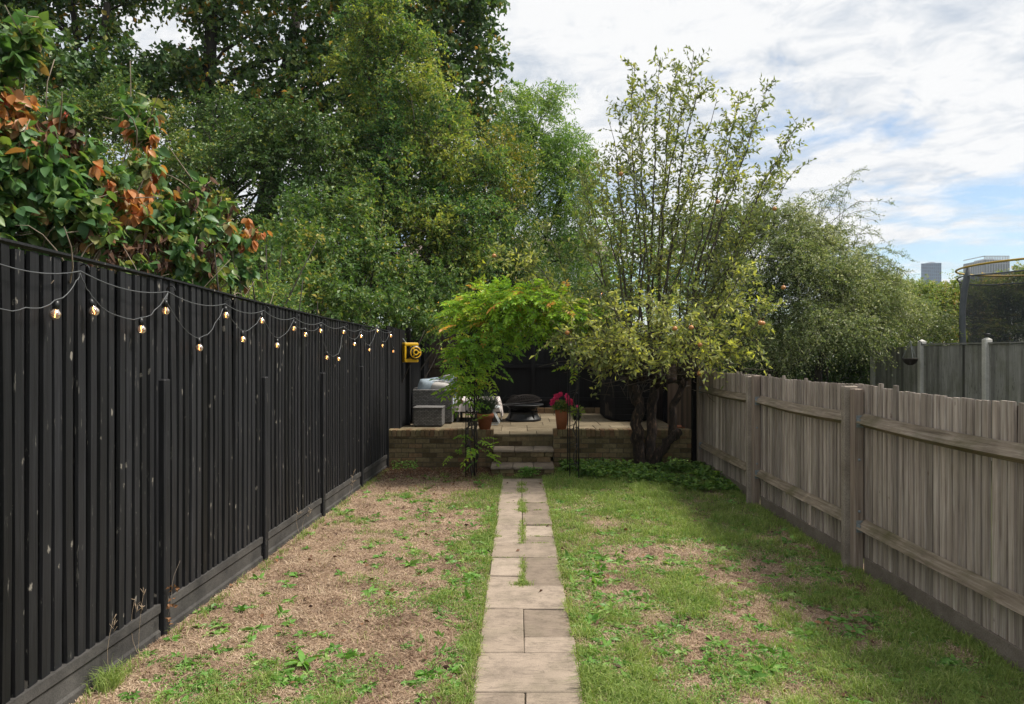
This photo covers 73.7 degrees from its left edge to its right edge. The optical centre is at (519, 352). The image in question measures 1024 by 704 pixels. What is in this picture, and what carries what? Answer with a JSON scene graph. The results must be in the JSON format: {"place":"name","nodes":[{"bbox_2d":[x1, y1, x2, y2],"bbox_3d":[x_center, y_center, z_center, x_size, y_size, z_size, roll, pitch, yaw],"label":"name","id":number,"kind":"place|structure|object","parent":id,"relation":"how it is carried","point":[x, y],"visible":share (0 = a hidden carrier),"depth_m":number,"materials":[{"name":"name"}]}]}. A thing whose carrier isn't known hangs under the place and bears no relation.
{"place":"outdoors","nodes":[
{"label":"outdoors","id":0,"kind":"place"},
{"bbox_2d":[21,0,1023,345],"label":"sky","id":1,"kind":"structure","parent":0,"point":[926,95],"materials":[{"name":"white"}]},
{"bbox_2d":[472,479,582,703],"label":"path","id":2,"kind":"structure","parent":0,"point":[539,671],"depth_m":4.67,"materials":[{"name":"beige stone"}]},
{"bbox_2d":[401,413,667,461],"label":"patio","id":3,"kind":"structure","parent":0,"point":[544,426],"depth_m":12.46,"materials":[{"name":"beige stone"}]},
{"bbox_2d":[386,326,428,428],"bbox_3d":[-2.049,0.540,13.106,0.115,2.000,4.217,0,0,2],"label":"patio side fence","id":4,"kind":"object","parent":3,"relation":"on","point":[400,404],"visible":0.43,"depth_m":12.13,"materials":[{"name":"black wood"}]},
{"bbox_2d":[402,339,421,361],"bbox_3d":[-1.922,-0.049,12.190,0.320,0.430,0.235,0,0,-28],"label":"cable reel","id":5,"kind":"object","parent":4,"relation":"attached to","point":[411,352],"visible":1,"depth_m":12.12,"materials":[{"name":"yellow plastic"}]},
{"bbox_2d":[413,405,444,426],"bbox_3d":[-1.643,1.145,12.410,0.538,0.355,0.436,0,0,0],"label":"wicker stool","id":6,"kind":"object","parent":3,"relation":"on","point":[428,415],"visible":1,"depth_m":12.20,"materials":[{"name":"grey wicker"}]},
{"bbox_2d":[412,387,459,422],"bbox_3d":[-1.631,0.983,13.635,0.756,0.640,1.770,0,0,0],"label":"wicker sofa","id":7,"kind":"object","parent":3,"relation":"on","point":[422,397],"visible":0.42,"depth_m":12.75,"materials":[{"name":"grey wicker"}]},
{"bbox_2d":[417,379,438,388],"bbox_3d":[-1.750,0.693,12.980,0.426,0.413,0.205,0,0,-30],"label":"cushion","id":8,"kind":"object","parent":7,"relation":"on","point":[425,384],"visible":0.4,"depth_m":12.86,"materials":[{"name":"grey fabric"}]},
{"bbox_2d":[431,380,451,388],"bbox_3d":[-1.520,0.723,13.000,0.503,0.419,0.182,0,0,-6],"label":"cushion","id":9,"kind":"object","parent":7,"relation":"on","point":[440,384],"visible":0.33,"depth_m":12.92,"materials":[{"name":"beige fabric"}]},
{"bbox_2d":[439,374,458,395],"bbox_3d":[-1.360,0.643,13.120,0.448,0.473,0.169,0,0,17],"label":"cushion","id":10,"kind":"object","parent":7,"relation":"on","point":[446,380],"visible":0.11,"depth_m":13.05,"materials":[{"name":"grey fabric"}]},
{"bbox_2d":[456,412,496,421],"bbox_3d":[-0.835,1.108,13.525,0.830,0.430,0.950,0,0,0],"label":"garden table","id":11,"kind":"object","parent":3,"relation":"on","point":[461,416],"visible":0.28,"depth_m":13.09,"materials":[{"name":"wicker"}]},
{"bbox_2d":[453,396,503,419],"bbox_3d":[-0.841,1.081,13.526,1.028,0.384,1.049,0,0,0],"label":"tablecloth","id":12,"kind":"object","parent":11,"relation":"on","point":[462,408],"visible":0.33,"depth_m":13.04,"materials":[{"name":"fabric"}]},
{"bbox_2d":[491,405,499,424],"bbox_3d":[-0.554,1.152,12.660,0.377,0.338,0.400,0,0,0],"label":"folding stool","id":13,"kind":"object","parent":3,"relation":"on","point":[498,420],"visible":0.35,"depth_m":12.69,"materials":[{"name":"white metal"}]},
{"bbox_2d":[503,394,543,421],"bbox_3d":[0.070,1.065,13.400,0.800,0.516,0.800,0,0,0],"label":"fire pit","id":14,"kind":"object","parent":3,"relation":"on","point":[523,412],"visible":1,"depth_m":13.17,"materials":[{"name":"black metal"}]},
{"bbox_2d":[428,333,648,412],"bbox_3d":[0.377,0.490,15.066,5.154,1.900,0.132,0,0,0],"label":"back fence","id":15,"kind":"object","parent":3,"relation":"on","point":[545,383],"visible":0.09,"depth_m":15.10,"materials":[{"name":"black wood"}]},
{"bbox_2d":[535,408,599,413],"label":"brick plinth","id":16,"kind":"structure","parent":3,"relation":"on","point":[587,410],"depth_m":14.93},
{"bbox_2d":[73,466,1023,703],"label":"lawn","id":17,"kind":"structure","parent":0,"point":[385,524],"depth_m":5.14,"materials":[{"name":"green plant"}]},
{"bbox_2d":[107,473,354,666],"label":"grass stalks","id":18,"kind":"object","parent":17,"relation":"on","point":[142,606],"depth_m":4.07,"materials":[{"name":"plant"}]},
{"bbox_2d":[369,466,499,487],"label":"leaf litter","id":19,"kind":"object","parent":17,"relation":"on","point":[433,468],"visible":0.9,"depth_m":10.34,"materials":[{"name":"plant"}]},
{"bbox_2d":[391,459,541,476],"bbox_3d":[-0.863,1.755,10.444,2.459,0.149,0.363,0,0,16],"label":"step weed","id":20,"kind":"object","parent":17,"relation":"on","point":[523,473],"visible":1,"depth_m":10.15,"materials":[{"name":"green plant"}]},
{"bbox_2d":[420,273,610,476],"bbox_3d":[-0.065,0.321,10.058,2.849,3.053,1.674,0,0,0],"label":"wisteria","id":21,"kind":"object","parent":17,"relation":"on","point":[507,300],"visible":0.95,"depth_m":9.89,"materials":[{"name":"green plant"}]},
{"bbox_2d":[491,437,553,475],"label":"garden steps","id":22,"kind":"structure","parent":17,"relation":"on","point":[510,459],"depth_m":10.72,"materials":[{"name":"brick"}]},
{"bbox_2d":[69,468,1023,703],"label":"grass tufts","id":23,"kind":"object","parent":17,"relation":"on","point":[114,676],"visible":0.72,"depth_m":5.15,"materials":[{"name":"green plant"}]},
{"bbox_2d":[75,468,1023,703],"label":"dry grass","id":24,"kind":"structure","parent":17,"relation":"on","point":[324,611],"depth_m":4.68,"materials":[{"name":"plant"}]},
{"bbox_2d":[133,467,987,703],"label":"fallen leaves","id":25,"kind":"object","parent":17,"relation":"on","point":[617,665],"visible":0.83,"depth_m":4.59,"materials":[{"name":"brown plant"}]},
{"bbox_2d":[160,467,1023,703],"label":"clover","id":26,"kind":"object","parent":17,"relation":"on","point":[665,645],"visible":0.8,"depth_m":4.13,"materials":[{"name":"green plant"}]},
{"bbox_2d":[558,456,742,492],"bbox_3d":[1.784,1.735,9.845,2.418,0.210,2.266,0,0,0],"label":"ground cover","id":27,"kind":"object","parent":17,"relation":"on","point":[643,471],"visible":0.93,"depth_m":9.92,"materials":[{"name":"green plant"}]},
{"bbox_2d":[649,356,699,462],"bbox_3d":[2.819,0.940,13.011,0.098,1.800,4.323,0,0,0],"label":"patio right fence","id":28,"kind":"object","parent":17,"relation":"on","point":[686,408],"visible":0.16,"depth_m":11.80,"materials":[{"name":"black wood"}]},
{"bbox_2d":[131,375,991,623],"bbox_3d":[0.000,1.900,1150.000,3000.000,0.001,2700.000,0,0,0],"label":"ground","id":29,"kind":"structure","parent":0,"point":[991,540],"depth_m":6.88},
{"bbox_2d":[0,0,172,155],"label":"maple tree","id":30,"kind":"object","parent":29,"relation":"on","point":[75,67],"visible":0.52,"depth_m":16.50,"materials":[{"name":"green plant"}]},
{"bbox_2d":[0,5,273,303],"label":"cornel shrub","id":31,"kind":"object","parent":29,"relation":"on","point":[72,206],"visible":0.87,"depth_m":5.36,"materials":[{"name":"green plant"}]},
{"bbox_2d":[0,237,388,703],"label":"black fence","id":32,"kind":"object","parent":29,"relation":"on","point":[133,461],"visible":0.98,"depth_m":4.25,"materials":[{"name":"black wood"}]},
{"bbox_2d":[166,562,179,624],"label":"creeper sprig","id":33,"kind":"object","parent":32,"relation":"attached to","point":[171,605],"visible":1,"depth_m":4.40,"materials":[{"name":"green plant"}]},
{"bbox_2d":[0,264,391,332],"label":"support cable","id":34,"kind":"object","parent":32,"relation":"attached to","point":[169,292],"visible":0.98,"depth_m":4.29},
{"bbox_2d":[0,273,394,360],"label":"string lights","id":35,"kind":"object","parent":32,"relation":"attached to","point":[56,304],"visible":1,"depth_m":4.46,"materials":[{"name":"white plastic"}]},
{"bbox_2d":[140,240,316,312],"bbox_3d":[-3.416,0.164,7.640,1.401,3.380,3.674,0,0,0],"label":"privet hedge","id":36,"kind":"object","parent":29,"relation":"on","point":[277,300],"visible":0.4,"depth_m":8.42,"materials":[{"name":"green plant"}]},
{"bbox_2d":[30,51,549,335],"bbox_3d":[-5.211,-2.450,15.692,12.663,8.612,5.555,0,0,-26],"label":"ivy thicket","id":37,"kind":"object","parent":29,"relation":"on","point":[198,150],"visible":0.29,"depth_m":14.52,"materials":[{"name":"green plant"}]},
{"bbox_2d":[121,0,517,294],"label":"maple tree","id":38,"kind":"object","parent":29,"relation":"on","point":[299,56],"visible":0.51,"depth_m":17.75,"materials":[{"name":"green plant"}]},
{"bbox_2d":[208,173,477,382],"bbox_3d":[-3.021,-0.722,12.467,3.022,5.157,5.866,0,0,29],"label":"hazel bush","id":39,"kind":"object","parent":29,"relation":"on","point":[369,244],"visible":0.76,"depth_m":12.12,"materials":[{"name":"green plant"}]},
{"bbox_2d":[303,0,527,326],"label":"elm tree","id":40,"kind":"object","parent":29,"relation":"on","point":[377,33],"visible":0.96,"depth_m":15.06,"materials":[{"name":"green plant"}]},
{"bbox_2d":[389,428,493,467],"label":"brick wall","id":41,"kind":"structure","parent":29,"relation":"on","point":[430,447],"depth_m":10.90,"materials":[{"name":"brown brick"}]},
{"bbox_2d":[463,387,502,429],"bbox_3d":[-0.571,0.888,10.997,0.650,0.672,0.573,0,0,-17],"label":"potted lavender","id":42,"kind":"object","parent":41,"relation":"on","point":[485,422],"visible":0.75,"depth_m":10.91,"materials":[{"name":"plant"}]},
{"bbox_2d":[397,239,613,332],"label":"pale building","id":43,"kind":"structure","parent":29,"relation":"on","point":[600,242],"depth_m":38.00,"materials":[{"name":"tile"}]},
{"bbox_2d":[465,310,578,477],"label":"garden arch","id":44,"kind":"structure","parent":29,"relation":"on","point":[468,410],"depth_m":9.99,"materials":[{"name":"black metal"}]},
{"bbox_2d":[570,405,585,421],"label":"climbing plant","id":45,"kind":"object","parent":44,"relation":"attached to","point":[574,415],"visible":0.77,"depth_m":10.32,"materials":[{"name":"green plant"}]},
{"bbox_2d":[409,254,644,333],"bbox_3d":[0.079,-0.533,17.620,6.140,4.774,4.404,0,0,0],"label":"laurel hedge","id":46,"kind":"object","parent":29,"relation":"on","point":[556,275],"visible":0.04,"depth_m":16.98,"materials":[{"name":"green plant"}]},
{"bbox_2d":[87,467,973,703],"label":"weeds","id":47,"kind":"object","parent":29,"relation":"on","point":[427,674],"visible":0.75,"depth_m":4.57,"materials":[{"name":"green plant"}]},
{"bbox_2d":[465,77,624,326],"bbox_3d":[0.528,-3.502,21.915,5.619,10.719,3.951,0,0,0],"label":"ash tree","id":48,"kind":"object","parent":29,"relation":"on","point":[559,162],"visible":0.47,"depth_m":21.47,"materials":[{"name":"green plant"}]},
{"bbox_2d":[553,428,690,467],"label":"brick wall","id":49,"kind":"structure","parent":29,"relation":"on","point":[609,443],"depth_m":10.90,"materials":[{"name":"brown brick"}]},
{"bbox_2d":[549,392,572,429],"bbox_3d":[0.671,0.922,11.001,0.397,0.603,0.369,0,0,0],"label":"potted begonia","id":50,"kind":"object","parent":49,"relation":"on","point":[560,407],"visible":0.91,"depth_m":10.92,"materials":[{"name":"ceramic"}]},
{"bbox_2d":[471,45,816,470],"bbox_3d":[2.035,-1.470,10.343,4.920,6.897,3.295,0,0,-33],"label":"apple tree","id":51,"kind":"object","parent":29,"relation":"on","point":[629,361],"visible":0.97,"depth_m":10.24,"materials":[{"name":"green plant"}]},
{"bbox_2d":[574,200,739,354],"bbox_3d":[3.754,-1.131,17.495,4.982,5.964,3.995,0,0,0],"label":"elder tree","id":52,"kind":"object","parent":29,"relation":"on","point":[684,274],"visible":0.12,"depth_m":17.89,"materials":[{"name":"green plant"}]},
{"bbox_2d":[661,304,896,384],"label":"dark undergrowth","id":53,"kind":"object","parent":29,"relation":"on","point":[861,371],"visible":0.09,"depth_m":16.54,"materials":[{"name":"green plant"}]},
{"bbox_2d":[709,349,863,382],"bbox_3d":[6.149,0.865,16.433,4.303,1.950,0.073,0,0,0],"label":"wire fence","id":54,"kind":"object","parent":29,"relation":"on","point":[826,371],"visible":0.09,"depth_m":16.40,"materials":[{"name":"black metal"}]},
{"bbox_2d":[664,165,969,384],"bbox_3d":[6.956,-1.162,14.972,8.100,6.037,3.446,0,0,-10],"label":"hawthorn bush","id":55,"kind":"object","parent":29,"relation":"on","point":[852,313],"visible":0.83,"depth_m":14.60,"materials":[{"name":"green plant"}]},
{"bbox_2d":[697,370,1023,671],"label":"weathered fence","id":56,"kind":"object","parent":29,"relation":"on","point":[892,487],"visible":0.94,"depth_m":5.21,"materials":[{"name":"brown wood"}]},
{"bbox_2d":[819,260,1023,346],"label":"bramble hedge","id":57,"kind":"object","parent":29,"relation":"on","point":[948,292],"visible":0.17,"depth_m":18.32,"materials":[{"name":"green plant"}]},
{"bbox_2d":[921,262,940,343],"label":"glass tower","id":58,"kind":"structure","parent":29,"relation":"on","point":[932,270],"depth_m":603.05,"materials":[{"name":"glass"}]},
{"bbox_2d":[870,337,1023,460],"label":"panel fence","id":59,"kind":"object","parent":29,"relation":"on","point":[986,368],"visible":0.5,"depth_m":12.86,"materials":[{"name":"concrete"}]},
{"bbox_2d":[902,334,921,364],"bbox_3d":[8.032,-0.068,13.900,0.452,0.625,0.301,0,0,0],"label":"hanging basket","id":60,"kind":"object","parent":59,"relation":"hanging from","point":[910,361],"visible":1,"depth_m":13.83,"materials":[{"name":"black plant"}]},
{"bbox_2d":[963,256,1009,275],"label":"ribbed tower","id":61,"kind":"structure","parent":29,"relation":"on","point":[989,268],"depth_m":520.20,"materials":[{"name":"grey metal"}]},
{"bbox_2d":[955,258,1023,344],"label":"trampoline","id":62,"kind":"object","parent":29,"relation":"on","point":[992,304],"visible":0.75,"depth_m":15.22,"materials":[{"name":"fabric"}]},
{"bbox_2d":[600,366,649,419],"bbox_3d":[2.167,0.773,13.870,0.966,1.040,1.520,0,0,0],"label":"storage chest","id":63,"kind":"object","parent":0,"point":[615,404],"visible":0.52,"depth_m":13.15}
]}

